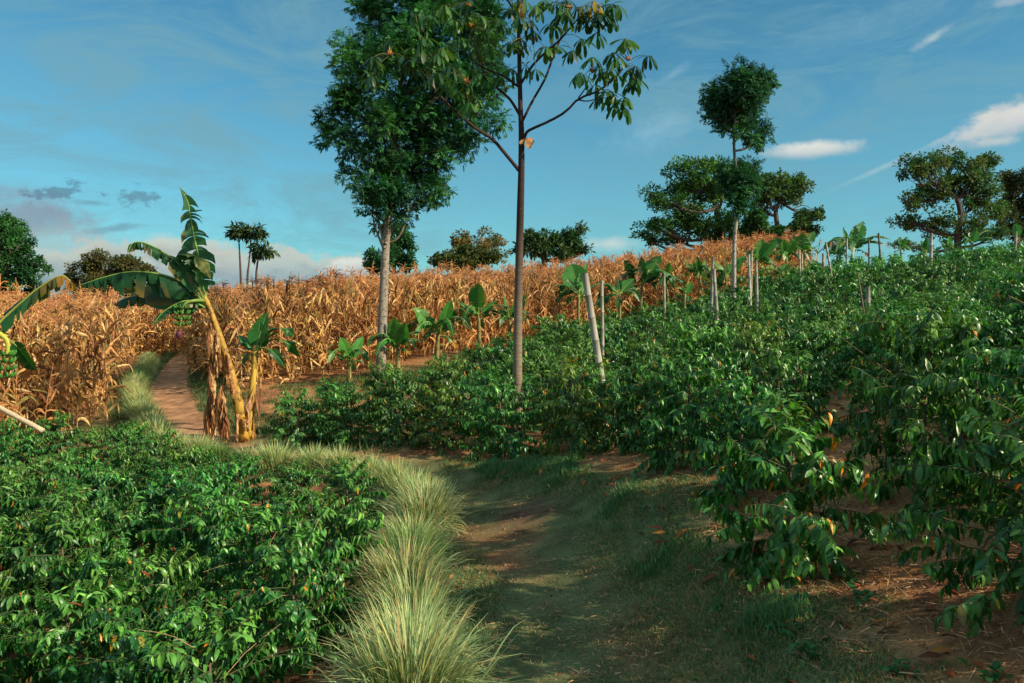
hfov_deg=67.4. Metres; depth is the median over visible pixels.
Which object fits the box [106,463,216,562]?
coffee bush
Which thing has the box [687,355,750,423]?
coffee bush
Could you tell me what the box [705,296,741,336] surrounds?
coffee bush
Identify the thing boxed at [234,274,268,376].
corn stalk
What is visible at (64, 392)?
corn stalk
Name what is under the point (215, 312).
corn stalk
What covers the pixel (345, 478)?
coffee bush
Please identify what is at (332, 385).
coffee bush
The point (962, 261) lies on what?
coffee bush
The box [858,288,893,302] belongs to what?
coffee bush
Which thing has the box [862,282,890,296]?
coffee bush
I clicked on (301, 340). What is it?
corn stalk
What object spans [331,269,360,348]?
corn stalk
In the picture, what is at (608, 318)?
coffee bush
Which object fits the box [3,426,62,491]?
coffee bush
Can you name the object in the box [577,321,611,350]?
coffee bush
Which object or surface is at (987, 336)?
coffee bush
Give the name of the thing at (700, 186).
spreading tree
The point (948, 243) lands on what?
banana plant
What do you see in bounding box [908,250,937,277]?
coffee bush
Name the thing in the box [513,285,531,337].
corn stalk
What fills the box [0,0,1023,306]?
sky
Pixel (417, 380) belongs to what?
coffee bush
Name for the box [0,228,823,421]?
corn field
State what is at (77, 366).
corn stalk
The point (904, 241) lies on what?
banana plant
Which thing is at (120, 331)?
corn stalk
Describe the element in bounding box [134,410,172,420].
grass clump
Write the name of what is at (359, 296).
corn stalk
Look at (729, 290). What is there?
coffee bush
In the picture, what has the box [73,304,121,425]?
corn stalk
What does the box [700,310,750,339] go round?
coffee bush
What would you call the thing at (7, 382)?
corn stalk
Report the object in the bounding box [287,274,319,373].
corn stalk
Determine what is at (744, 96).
broadleaf tree
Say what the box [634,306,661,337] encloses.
coffee bush
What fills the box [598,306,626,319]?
coffee bush
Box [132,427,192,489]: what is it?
coffee bush
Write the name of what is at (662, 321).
coffee bush
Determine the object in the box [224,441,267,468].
grass clump
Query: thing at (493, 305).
corn stalk
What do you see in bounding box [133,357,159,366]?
grass clump
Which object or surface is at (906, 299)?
coffee bush
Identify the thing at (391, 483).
grass clump
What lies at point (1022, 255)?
coffee bush
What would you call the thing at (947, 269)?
coffee bush
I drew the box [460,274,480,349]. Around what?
corn stalk
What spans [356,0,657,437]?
umbrella tree
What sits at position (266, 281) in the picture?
corn stalk
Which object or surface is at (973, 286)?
coffee bush
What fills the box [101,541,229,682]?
coffee bush
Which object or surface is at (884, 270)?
coffee bush
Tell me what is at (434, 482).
grass clump
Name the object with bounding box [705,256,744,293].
banana plant
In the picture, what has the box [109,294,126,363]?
corn stalk
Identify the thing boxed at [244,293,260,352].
corn stalk
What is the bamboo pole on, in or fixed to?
on the coffee bush at (28, 448)
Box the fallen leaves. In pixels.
[12,386,1021,682]
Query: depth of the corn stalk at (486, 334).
25.07 m
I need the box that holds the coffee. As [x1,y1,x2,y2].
[724,238,1023,298]
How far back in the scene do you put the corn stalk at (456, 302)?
23.88 m
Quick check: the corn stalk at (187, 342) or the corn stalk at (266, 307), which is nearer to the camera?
the corn stalk at (266, 307)
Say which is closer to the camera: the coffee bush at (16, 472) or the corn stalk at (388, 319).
the coffee bush at (16, 472)
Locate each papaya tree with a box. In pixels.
[222,220,248,285]
[240,222,269,290]
[246,240,280,286]
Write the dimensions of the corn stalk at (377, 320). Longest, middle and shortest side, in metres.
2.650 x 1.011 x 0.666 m
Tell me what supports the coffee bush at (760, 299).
on the ground at (556, 542)
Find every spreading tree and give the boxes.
[628,153,742,251]
[752,167,825,238]
[885,144,1010,252]
[991,166,1023,243]
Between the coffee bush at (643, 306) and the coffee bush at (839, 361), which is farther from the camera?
the coffee bush at (643, 306)
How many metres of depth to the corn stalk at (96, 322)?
22.57 m
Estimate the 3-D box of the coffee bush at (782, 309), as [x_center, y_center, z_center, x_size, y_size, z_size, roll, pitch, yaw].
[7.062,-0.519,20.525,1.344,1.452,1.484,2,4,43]
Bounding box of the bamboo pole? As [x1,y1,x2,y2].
[0,405,44,432]
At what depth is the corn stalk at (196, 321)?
22.59 m
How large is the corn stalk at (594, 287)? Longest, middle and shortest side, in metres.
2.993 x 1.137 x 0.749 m
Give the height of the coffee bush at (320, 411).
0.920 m
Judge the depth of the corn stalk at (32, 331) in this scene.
17.01 m
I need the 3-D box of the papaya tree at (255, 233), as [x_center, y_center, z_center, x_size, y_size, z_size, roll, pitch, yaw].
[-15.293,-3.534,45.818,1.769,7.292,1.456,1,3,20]
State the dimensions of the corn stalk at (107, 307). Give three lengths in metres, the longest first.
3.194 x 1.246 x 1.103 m
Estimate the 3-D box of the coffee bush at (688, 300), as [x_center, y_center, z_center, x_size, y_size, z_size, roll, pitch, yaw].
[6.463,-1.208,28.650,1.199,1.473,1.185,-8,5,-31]
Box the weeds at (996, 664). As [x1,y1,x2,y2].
[490,392,1013,682]
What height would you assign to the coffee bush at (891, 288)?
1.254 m
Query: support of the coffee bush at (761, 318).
on the ground at (556, 542)
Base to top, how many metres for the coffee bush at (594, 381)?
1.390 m
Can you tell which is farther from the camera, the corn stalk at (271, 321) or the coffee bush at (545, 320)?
the coffee bush at (545, 320)
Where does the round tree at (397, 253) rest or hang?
on the ground at (556, 542)
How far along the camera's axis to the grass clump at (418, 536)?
6.34 m
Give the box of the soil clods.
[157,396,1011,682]
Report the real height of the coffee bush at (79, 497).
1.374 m
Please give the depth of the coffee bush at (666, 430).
7.20 m
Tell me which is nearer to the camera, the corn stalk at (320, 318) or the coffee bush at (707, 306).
the corn stalk at (320, 318)
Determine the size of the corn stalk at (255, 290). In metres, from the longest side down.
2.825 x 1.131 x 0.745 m
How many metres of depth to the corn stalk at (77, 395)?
15.78 m
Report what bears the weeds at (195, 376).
on the ground at (556, 542)
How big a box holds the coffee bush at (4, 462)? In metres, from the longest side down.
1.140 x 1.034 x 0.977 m
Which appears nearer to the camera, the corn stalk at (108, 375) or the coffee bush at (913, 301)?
the coffee bush at (913, 301)
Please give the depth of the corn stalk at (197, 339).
24.64 m
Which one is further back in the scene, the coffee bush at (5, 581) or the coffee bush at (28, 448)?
the coffee bush at (28, 448)
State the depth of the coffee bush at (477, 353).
16.47 m
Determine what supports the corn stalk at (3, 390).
on the ground at (556, 542)
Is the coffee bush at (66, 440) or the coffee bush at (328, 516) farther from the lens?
the coffee bush at (66, 440)
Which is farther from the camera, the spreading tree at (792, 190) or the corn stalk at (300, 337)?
the spreading tree at (792, 190)
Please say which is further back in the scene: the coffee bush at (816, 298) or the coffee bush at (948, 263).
the coffee bush at (948, 263)
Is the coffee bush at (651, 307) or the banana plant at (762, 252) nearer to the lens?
the coffee bush at (651, 307)
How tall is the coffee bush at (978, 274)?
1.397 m
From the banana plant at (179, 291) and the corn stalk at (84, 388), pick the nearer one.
the banana plant at (179, 291)
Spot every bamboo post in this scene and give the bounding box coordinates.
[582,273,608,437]
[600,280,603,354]
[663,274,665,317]
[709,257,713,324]
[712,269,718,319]
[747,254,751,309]
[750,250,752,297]
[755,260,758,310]
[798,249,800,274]
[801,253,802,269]
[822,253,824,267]
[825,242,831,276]
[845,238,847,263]
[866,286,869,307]
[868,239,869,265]
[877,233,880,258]
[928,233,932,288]
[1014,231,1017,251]
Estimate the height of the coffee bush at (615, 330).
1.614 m
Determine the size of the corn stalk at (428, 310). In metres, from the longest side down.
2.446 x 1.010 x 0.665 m
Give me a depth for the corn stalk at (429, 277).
24.18 m
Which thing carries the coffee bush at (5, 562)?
on the ground at (556, 542)
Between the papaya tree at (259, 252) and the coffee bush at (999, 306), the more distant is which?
the papaya tree at (259, 252)
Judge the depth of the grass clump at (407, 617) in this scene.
4.32 m
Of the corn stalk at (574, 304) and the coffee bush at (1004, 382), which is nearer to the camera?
the coffee bush at (1004, 382)
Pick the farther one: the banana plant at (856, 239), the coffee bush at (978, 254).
the banana plant at (856, 239)
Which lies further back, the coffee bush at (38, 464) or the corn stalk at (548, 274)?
the corn stalk at (548, 274)
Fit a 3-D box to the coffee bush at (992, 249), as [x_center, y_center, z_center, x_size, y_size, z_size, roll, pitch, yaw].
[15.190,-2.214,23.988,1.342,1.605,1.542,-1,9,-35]
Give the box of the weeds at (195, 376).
[75,349,485,475]
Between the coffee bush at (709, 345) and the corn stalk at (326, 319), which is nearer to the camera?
the coffee bush at (709, 345)
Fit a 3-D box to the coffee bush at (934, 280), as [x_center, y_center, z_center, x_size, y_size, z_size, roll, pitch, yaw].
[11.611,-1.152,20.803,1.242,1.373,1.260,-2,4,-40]
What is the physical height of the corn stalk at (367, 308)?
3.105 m
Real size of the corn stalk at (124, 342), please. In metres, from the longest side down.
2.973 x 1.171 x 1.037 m
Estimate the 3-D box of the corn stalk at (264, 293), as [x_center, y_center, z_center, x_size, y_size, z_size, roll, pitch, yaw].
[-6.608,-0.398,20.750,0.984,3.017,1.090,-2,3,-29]
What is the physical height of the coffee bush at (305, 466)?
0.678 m
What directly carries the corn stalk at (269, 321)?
on the ground at (556, 542)
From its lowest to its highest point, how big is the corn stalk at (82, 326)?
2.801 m
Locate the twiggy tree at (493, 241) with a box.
[446,225,511,275]
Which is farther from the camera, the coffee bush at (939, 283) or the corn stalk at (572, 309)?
the corn stalk at (572, 309)
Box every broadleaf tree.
[307,0,523,379]
[509,219,595,272]
[697,53,782,297]
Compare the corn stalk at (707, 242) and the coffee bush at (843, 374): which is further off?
the corn stalk at (707, 242)
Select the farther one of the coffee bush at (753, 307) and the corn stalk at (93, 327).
the coffee bush at (753, 307)
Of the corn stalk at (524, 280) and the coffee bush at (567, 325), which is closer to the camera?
the coffee bush at (567, 325)
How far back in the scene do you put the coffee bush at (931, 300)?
8.72 m
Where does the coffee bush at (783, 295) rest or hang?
on the ground at (556, 542)
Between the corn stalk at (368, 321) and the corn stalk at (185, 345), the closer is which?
the corn stalk at (368, 321)
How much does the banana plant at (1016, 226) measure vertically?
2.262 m
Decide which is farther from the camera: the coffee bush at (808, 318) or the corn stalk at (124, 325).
the corn stalk at (124, 325)
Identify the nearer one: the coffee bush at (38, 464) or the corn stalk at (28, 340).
the coffee bush at (38, 464)
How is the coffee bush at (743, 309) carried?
on the ground at (556, 542)
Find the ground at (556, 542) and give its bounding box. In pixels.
[0,302,1023,682]
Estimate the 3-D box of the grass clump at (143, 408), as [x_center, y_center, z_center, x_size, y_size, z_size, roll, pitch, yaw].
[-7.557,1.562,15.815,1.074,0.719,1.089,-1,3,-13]
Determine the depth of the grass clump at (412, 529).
7.11 m
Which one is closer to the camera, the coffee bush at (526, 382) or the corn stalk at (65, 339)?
the coffee bush at (526, 382)
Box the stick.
[857,273,864,312]
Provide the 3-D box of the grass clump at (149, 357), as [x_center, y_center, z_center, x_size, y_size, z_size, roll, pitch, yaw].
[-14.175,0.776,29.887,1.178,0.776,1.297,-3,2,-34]
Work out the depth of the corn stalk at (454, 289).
24.55 m
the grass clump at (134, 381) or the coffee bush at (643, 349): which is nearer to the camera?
the coffee bush at (643, 349)
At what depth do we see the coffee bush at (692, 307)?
22.24 m
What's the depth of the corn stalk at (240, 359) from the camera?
19.69 m
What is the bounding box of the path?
[150,352,265,452]
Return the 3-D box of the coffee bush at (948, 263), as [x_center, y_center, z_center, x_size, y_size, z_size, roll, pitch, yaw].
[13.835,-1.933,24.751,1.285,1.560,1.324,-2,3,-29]
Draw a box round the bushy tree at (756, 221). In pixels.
[724,207,788,241]
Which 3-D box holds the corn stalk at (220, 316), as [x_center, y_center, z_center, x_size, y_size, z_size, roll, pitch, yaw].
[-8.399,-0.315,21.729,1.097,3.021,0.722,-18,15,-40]
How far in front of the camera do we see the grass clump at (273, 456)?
11.28 m
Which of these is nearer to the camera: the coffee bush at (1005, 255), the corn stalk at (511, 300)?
the coffee bush at (1005, 255)
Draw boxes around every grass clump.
[113,394,157,418]
[116,374,149,391]
[116,381,147,397]
[117,386,159,406]
[117,395,161,420]
[118,371,151,389]
[118,377,152,397]
[120,385,160,400]
[121,390,159,410]
[121,400,170,423]
[122,367,159,384]
[124,408,177,433]
[130,358,162,370]
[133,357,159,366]
[134,362,158,375]
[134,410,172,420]
[135,363,159,373]
[135,414,185,434]
[137,350,158,361]
[137,364,157,378]
[138,353,159,363]
[146,425,192,452]
[157,429,199,458]
[180,429,227,457]
[190,439,243,469]
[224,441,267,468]
[247,436,307,477]
[274,442,342,477]
[298,580,542,682]
[309,442,365,483]
[315,586,513,682]
[316,553,484,649]
[325,450,398,491]
[338,526,479,639]
[339,516,472,586]
[365,453,440,499]
[365,504,473,560]
[366,476,475,546]
[367,463,454,511]
[384,472,477,519]
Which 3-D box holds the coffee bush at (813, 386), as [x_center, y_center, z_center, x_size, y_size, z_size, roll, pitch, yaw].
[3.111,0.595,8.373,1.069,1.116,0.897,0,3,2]
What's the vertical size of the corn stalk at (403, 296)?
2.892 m
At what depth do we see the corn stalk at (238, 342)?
18.96 m
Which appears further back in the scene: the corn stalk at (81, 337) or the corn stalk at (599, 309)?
the corn stalk at (599, 309)
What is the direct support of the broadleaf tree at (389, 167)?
on the ground at (556, 542)
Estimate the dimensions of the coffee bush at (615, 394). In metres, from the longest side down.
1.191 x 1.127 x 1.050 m
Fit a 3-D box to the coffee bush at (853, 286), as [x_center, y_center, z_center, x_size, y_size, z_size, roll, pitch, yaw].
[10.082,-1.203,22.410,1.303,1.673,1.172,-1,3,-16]
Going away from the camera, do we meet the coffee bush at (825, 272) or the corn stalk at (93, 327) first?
the corn stalk at (93, 327)
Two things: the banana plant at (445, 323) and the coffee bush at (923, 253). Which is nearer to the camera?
the banana plant at (445, 323)
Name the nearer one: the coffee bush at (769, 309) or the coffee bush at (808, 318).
the coffee bush at (808, 318)
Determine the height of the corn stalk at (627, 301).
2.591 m
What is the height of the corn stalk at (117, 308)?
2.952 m
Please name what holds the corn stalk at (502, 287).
on the ground at (556, 542)
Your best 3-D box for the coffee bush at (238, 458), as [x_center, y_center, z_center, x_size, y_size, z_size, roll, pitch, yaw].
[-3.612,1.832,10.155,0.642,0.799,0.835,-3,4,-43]
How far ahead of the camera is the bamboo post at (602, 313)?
16.96 m
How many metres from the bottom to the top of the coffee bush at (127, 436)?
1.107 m
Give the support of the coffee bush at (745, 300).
on the ground at (556, 542)
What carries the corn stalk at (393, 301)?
on the ground at (556, 542)
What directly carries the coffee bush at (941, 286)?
on the ground at (556, 542)
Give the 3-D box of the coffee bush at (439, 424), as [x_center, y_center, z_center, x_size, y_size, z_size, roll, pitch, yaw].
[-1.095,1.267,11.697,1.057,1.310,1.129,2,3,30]
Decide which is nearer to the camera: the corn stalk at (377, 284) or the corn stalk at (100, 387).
the corn stalk at (100, 387)
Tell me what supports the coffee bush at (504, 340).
on the ground at (556, 542)
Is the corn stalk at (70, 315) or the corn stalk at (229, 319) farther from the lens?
the corn stalk at (229, 319)
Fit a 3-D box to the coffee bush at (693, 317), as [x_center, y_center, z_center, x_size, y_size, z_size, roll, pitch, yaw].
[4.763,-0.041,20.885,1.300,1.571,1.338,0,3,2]
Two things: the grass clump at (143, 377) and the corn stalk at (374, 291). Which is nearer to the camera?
the grass clump at (143, 377)
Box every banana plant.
[0,275,75,377]
[80,186,249,442]
[236,313,299,439]
[325,337,369,382]
[367,318,421,375]
[407,300,471,368]
[451,283,508,353]
[482,295,529,344]
[554,263,593,325]
[590,277,639,316]
[619,256,671,311]
[652,263,686,301]
[676,282,692,308]
[684,256,710,297]
[702,272,730,287]
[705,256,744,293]
[736,239,780,294]
[768,235,800,272]
[768,263,792,277]
[797,231,818,267]
[823,221,891,257]
[829,240,845,261]
[894,237,910,261]
[912,237,933,252]
[936,236,959,254]
[958,230,996,255]
[1007,223,1022,244]
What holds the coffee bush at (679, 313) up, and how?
on the ground at (556, 542)
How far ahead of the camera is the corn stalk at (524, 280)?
26.52 m
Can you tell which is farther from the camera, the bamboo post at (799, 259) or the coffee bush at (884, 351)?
the bamboo post at (799, 259)
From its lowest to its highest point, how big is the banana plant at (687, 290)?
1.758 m
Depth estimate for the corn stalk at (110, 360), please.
17.57 m
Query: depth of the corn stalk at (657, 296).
31.47 m
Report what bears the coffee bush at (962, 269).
on the ground at (556, 542)
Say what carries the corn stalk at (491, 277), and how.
on the ground at (556, 542)
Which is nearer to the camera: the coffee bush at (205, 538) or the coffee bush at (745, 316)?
the coffee bush at (205, 538)
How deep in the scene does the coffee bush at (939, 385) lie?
5.03 m
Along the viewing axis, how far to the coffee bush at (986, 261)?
22.58 m
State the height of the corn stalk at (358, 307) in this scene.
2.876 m
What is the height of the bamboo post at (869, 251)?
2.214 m
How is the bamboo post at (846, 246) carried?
on the ground at (556, 542)
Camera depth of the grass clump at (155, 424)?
14.02 m
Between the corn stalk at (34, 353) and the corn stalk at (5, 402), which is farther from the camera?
the corn stalk at (34, 353)
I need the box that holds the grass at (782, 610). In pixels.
[376,447,980,682]
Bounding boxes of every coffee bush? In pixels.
[0,417,42,472]
[0,439,35,506]
[0,453,61,538]
[0,464,54,570]
[0,472,71,595]
[0,501,114,649]
[0,512,46,641]
[0,569,148,682]
[0,570,16,659]
[0,587,71,682]
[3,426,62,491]
[11,478,121,610]
[20,408,90,471]
[32,446,119,527]
[34,585,225,682]
[37,530,174,659]
[40,445,84,498]
[57,458,141,553]
[67,426,122,479]
[78,491,191,615]
[91,418,152,486]
[98,444,148,509]
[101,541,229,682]
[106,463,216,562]
[113,595,310,682]
[118,418,159,468]
[120,453,192,516]
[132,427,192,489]
[136,484,251,619]
[137,434,222,525]
[157,461,264,584]
[175,444,225,487]
[176,486,321,661]
[202,451,278,531]
[218,452,264,502]
[221,519,371,682]
[241,482,340,580]
[255,461,319,534]
[255,484,383,631]
[259,387,330,454]
[275,457,321,500]
[302,378,361,433]
[304,454,395,553]
[310,385,344,421]
[315,382,379,448]
[350,376,406,421]
[352,355,412,435]
[359,370,435,448]
[400,381,477,456]
[405,364,452,410]
[406,355,480,430]
[409,351,476,417]
[442,375,492,435]
[449,340,500,399]
[456,366,526,446]
[459,375,545,462]
[479,340,506,373]
[480,335,525,374]
[483,351,540,421]
[483,362,529,407]
[490,332,512,356]
[505,371,552,432]
[511,338,555,389]
[522,334,547,347]
[522,350,554,401]
[523,332,556,359]
[524,353,619,462]
[528,327,561,352]
[529,356,579,439]
[531,313,559,351]
[533,352,575,413]
[534,357,621,453]
[539,319,578,356]
[540,311,578,345]
[550,339,573,366]
[554,326,593,353]
[554,334,594,375]
[554,341,610,399]
[567,318,586,330]
[569,375,643,452]
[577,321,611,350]
[584,314,620,359]
[589,364,628,413]
[590,345,631,380]
[592,324,636,368]
[597,312,619,326]
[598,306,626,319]
[604,332,667,396]
[605,346,691,455]
[606,321,653,361]
[608,372,647,436]
[609,338,654,380]
[612,316,634,327]
[618,319,640,353]
[621,350,738,477]
[623,304,642,324]
[624,307,660,342]
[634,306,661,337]
[636,303,658,317]
[640,297,674,329]
[640,307,761,452]
[641,332,678,375]
[644,304,686,352]
[645,321,675,358]
[648,311,682,338]
[650,345,685,363]
[653,317,700,351]
[661,345,722,432]
[666,294,686,313]
[668,307,687,320]
[672,343,703,354]
[673,311,707,328]
[674,291,695,314]
[680,292,713,326]
[680,370,797,498]
[683,388,903,595]
[686,312,714,341]
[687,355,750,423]
[688,324,708,341]
[694,278,725,301]
[695,289,719,319]
[696,297,714,322]
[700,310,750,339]
[705,292,745,320]
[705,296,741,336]
[713,289,731,304]
[715,333,753,394]
[718,284,752,318]
[718,327,756,375]
[720,320,783,403]
[723,283,744,312]
[726,318,793,392]
[728,309,758,330]
[733,306,747,325]
[734,342,835,461]
[740,282,764,306]
[743,270,772,307]
[743,297,767,314]
[747,312,776,330]
[751,301,785,337]
[752,292,771,305]
[753,346,848,439]
[758,296,796,337]
[758,312,801,351]
[759,267,790,299]
[760,283,780,302]
[763,289,804,319]
[766,337,794,376]
[769,320,846,404]
[771,304,814,332]
[772,289,800,311]
[782,304,822,340]
[783,275,813,313]
[785,268,815,301]
[789,321,854,382]
[793,269,836,295]
[793,292,833,318]
[795,295,832,329]
[798,320,860,392]
[799,282,836,300]
[813,265,842,290]
[813,302,857,332]
[813,314,860,367]
[816,299,865,346]
[825,280,860,309]
[828,297,1015,507]
[828,324,959,434]
[830,296,859,319]
[832,302,906,386]
[837,263,867,287]
[839,272,873,305]
[843,272,872,294]
[850,313,889,374]
[853,285,887,314]
[854,293,891,332]
[857,271,897,297]
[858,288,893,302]
[858,297,933,402]
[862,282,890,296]
[863,287,907,315]
[864,273,889,289]
[865,261,897,285]
[874,285,1003,372]
[882,390,1023,639]
[885,269,929,304]
[885,270,918,293]
[886,276,913,293]
[889,269,920,294]
[890,284,921,301]
[891,262,914,278]
[892,289,923,309]
[892,296,925,316]
[902,309,1023,441]
[905,295,928,310]
[907,288,982,349]
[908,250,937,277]
[909,257,954,291]
[915,255,955,289]
[920,295,1021,406]
[921,258,958,279]
[921,276,953,303]
[922,273,957,292]
[930,280,973,296]
[943,253,970,281]
[943,280,989,302]
[948,338,1023,535]
[949,257,971,284]
[954,260,983,283]
[956,258,998,284]
[960,248,989,280]
[960,270,995,290]
[966,262,1023,352]
[973,268,996,291]
[977,269,1003,291]
[977,296,1016,347]
[981,246,1008,269]
[981,258,1023,373]
[983,258,994,269]
[988,248,1022,273]
[994,250,1022,273]
[994,261,1018,271]
[1002,252,1023,262]
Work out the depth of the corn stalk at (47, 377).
16.70 m
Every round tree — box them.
[0,208,54,295]
[61,247,160,299]
[361,220,419,275]
[426,243,503,273]
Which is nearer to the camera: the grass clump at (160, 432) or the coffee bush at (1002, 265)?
the grass clump at (160, 432)
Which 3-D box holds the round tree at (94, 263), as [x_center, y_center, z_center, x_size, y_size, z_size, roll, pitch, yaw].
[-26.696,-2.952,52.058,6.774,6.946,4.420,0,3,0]
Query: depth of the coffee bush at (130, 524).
6.82 m
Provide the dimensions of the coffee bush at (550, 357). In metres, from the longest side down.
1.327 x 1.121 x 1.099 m
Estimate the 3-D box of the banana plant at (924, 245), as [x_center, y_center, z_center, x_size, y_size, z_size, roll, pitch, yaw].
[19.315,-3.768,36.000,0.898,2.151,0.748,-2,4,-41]
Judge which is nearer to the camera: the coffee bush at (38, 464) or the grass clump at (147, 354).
the coffee bush at (38, 464)
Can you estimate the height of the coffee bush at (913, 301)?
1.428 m
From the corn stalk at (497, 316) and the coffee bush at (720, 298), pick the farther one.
the corn stalk at (497, 316)
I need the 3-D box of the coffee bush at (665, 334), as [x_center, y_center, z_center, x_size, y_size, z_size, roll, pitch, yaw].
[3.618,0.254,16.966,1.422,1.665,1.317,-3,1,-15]
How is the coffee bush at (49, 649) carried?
on the ground at (556, 542)
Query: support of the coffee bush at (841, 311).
on the ground at (556, 542)
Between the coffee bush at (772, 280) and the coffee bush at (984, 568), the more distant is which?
the coffee bush at (772, 280)
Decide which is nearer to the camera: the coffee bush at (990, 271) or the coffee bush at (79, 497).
the coffee bush at (79, 497)
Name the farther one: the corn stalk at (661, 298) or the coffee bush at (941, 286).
the corn stalk at (661, 298)
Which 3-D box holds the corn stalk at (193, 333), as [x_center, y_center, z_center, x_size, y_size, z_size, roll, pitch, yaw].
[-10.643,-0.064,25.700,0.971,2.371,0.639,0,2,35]
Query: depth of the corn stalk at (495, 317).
27.02 m
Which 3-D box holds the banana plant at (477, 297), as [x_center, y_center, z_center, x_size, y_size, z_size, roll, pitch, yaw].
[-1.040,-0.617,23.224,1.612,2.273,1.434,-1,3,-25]
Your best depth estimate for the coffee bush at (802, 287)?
24.45 m
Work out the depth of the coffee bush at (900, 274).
22.99 m
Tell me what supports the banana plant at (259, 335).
on the ground at (556, 542)
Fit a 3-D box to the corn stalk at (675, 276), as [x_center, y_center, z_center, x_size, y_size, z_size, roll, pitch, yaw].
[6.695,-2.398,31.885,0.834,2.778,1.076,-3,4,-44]
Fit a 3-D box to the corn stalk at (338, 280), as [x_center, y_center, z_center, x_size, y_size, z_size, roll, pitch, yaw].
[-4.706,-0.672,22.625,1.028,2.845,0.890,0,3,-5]
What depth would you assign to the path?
18.82 m
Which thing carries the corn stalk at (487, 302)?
on the ground at (556, 542)
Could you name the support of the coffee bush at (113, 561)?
on the ground at (556, 542)
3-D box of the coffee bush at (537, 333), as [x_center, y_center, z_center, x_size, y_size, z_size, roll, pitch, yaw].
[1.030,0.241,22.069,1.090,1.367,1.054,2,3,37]
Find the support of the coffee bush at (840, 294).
on the ground at (556, 542)
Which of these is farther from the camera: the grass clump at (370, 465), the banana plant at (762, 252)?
the banana plant at (762, 252)
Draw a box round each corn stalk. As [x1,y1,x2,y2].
[0,283,73,432]
[0,286,21,406]
[0,294,31,426]
[0,296,39,427]
[0,331,23,427]
[0,357,18,433]
[0,359,22,425]
[1,314,40,441]
[7,290,58,431]
[13,316,43,407]
[14,292,54,406]
[18,316,83,438]
[19,301,52,406]
[21,300,65,416]
[21,307,42,416]
[22,313,58,421]
[23,308,63,422]
[28,305,83,407]
[28,308,79,430]
[33,311,59,416]
[37,299,75,408]
[37,301,81,408]
[38,301,73,404]
[39,317,89,419]
[42,293,75,409]
[44,298,94,406]
[48,294,85,354]
[48,305,89,413]
[50,300,79,394]
[51,288,109,427]
[52,316,91,415]
[55,295,93,432]
[58,287,72,327]
[61,313,90,406]
[63,298,100,393]
[65,314,94,422]
[69,292,111,411]
[73,281,112,395]
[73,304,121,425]
[75,301,105,392]
[76,287,125,412]
[76,303,113,404]
[77,297,103,389]
[79,306,105,378]
[83,290,101,325]
[86,287,113,378]
[87,285,122,383]
[87,290,136,420]
[92,310,118,399]
[93,294,109,388]
[101,293,121,383]
[106,302,124,373]
[107,297,132,362]
[108,300,130,374]
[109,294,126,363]
[113,310,127,370]
[115,305,137,369]
[121,308,130,358]
[172,315,197,368]
[180,294,203,367]
[182,309,208,368]
[183,312,200,371]
[186,308,209,360]
[186,317,202,367]
[188,292,219,381]
[188,310,204,359]
[190,286,216,374]
[193,308,204,367]
[195,283,216,367]
[196,294,218,371]
[198,297,226,373]
[201,285,226,379]
[202,279,232,375]
[207,287,224,377]
[210,299,234,374]
[211,285,238,384]
[214,282,234,355]
[215,283,235,374]
[219,280,240,359]
[220,283,252,386]
[223,288,259,372]
[224,278,257,386]
[224,287,246,366]
[226,292,251,383]
[233,283,256,368]
[233,288,267,384]
[233,302,263,382]
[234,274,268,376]
[234,278,262,378]
[237,298,281,378]
[241,275,280,387]
[242,295,274,388]
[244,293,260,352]
[250,272,286,377]
[251,276,281,376]
[256,295,282,379]
[259,283,276,375]
[260,289,291,368]
[261,288,290,384]
[265,289,296,381]
[267,292,305,382]
[270,295,301,374]
[286,284,323,378]
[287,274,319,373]
[290,283,329,376]
[292,286,322,374]
[295,285,326,377]
[305,273,335,365]
[308,277,337,373]
[312,276,345,369]
[318,282,339,373]
[319,288,346,373]
[327,282,370,372]
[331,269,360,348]
[333,274,367,365]
[334,283,365,372]
[346,276,377,367]
[351,264,392,371]
[353,279,376,364]
[355,288,377,363]
[362,288,378,356]
[364,278,391,333]
[371,277,394,357]
[374,272,403,364]
[387,270,405,363]
[387,273,407,359]
[389,263,413,347]
[391,271,412,361]
[392,284,411,353]
[399,277,419,363]
[402,277,435,357]
[420,259,451,356]
[422,265,444,353]
[422,284,442,348]
[424,269,458,352]
[425,271,439,354]
[427,276,448,355]
[432,275,447,352]
[434,275,451,349]
[442,266,476,348]
[442,286,468,351]
[445,265,468,353]
[447,272,468,351]
[451,262,476,347]
[455,267,481,346]
[459,277,481,349]
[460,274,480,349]
[469,269,497,346]
[476,270,505,343]
[476,277,495,339]
[476,279,500,346]
[477,270,491,343]
[479,276,497,344]
[481,283,503,346]
[482,268,512,343]
[489,277,507,339]
[499,280,509,334]
[500,274,513,337]
[503,266,530,344]
[504,273,514,328]
[504,274,514,331]
[510,272,532,335]
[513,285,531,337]
[522,274,539,339]
[522,276,540,336]
[524,287,544,335]
[526,265,539,337]
[533,273,555,333]
[533,275,558,334]
[534,275,546,331]
[546,267,567,324]
[548,276,567,325]
[549,275,572,325]
[550,277,560,323]
[560,293,581,321]
[564,290,584,322]
[565,297,580,321]
[573,295,588,324]
[581,275,599,323]
[589,264,599,315]
[594,272,604,316]
[604,273,618,314]
[609,266,620,317]
[610,270,623,312]
[622,268,634,318]
[623,284,636,315]
[636,267,650,310]
[650,255,666,306]
[655,252,675,305]
[662,251,684,302]
[669,240,684,303]
[675,247,694,300]
[692,238,710,299]
[702,238,721,288]
[718,239,731,292]
[723,241,737,287]
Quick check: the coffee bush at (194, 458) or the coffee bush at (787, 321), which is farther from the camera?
the coffee bush at (787, 321)
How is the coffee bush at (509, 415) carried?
on the ground at (556, 542)
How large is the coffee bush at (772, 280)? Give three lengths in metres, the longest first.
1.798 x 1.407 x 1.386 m

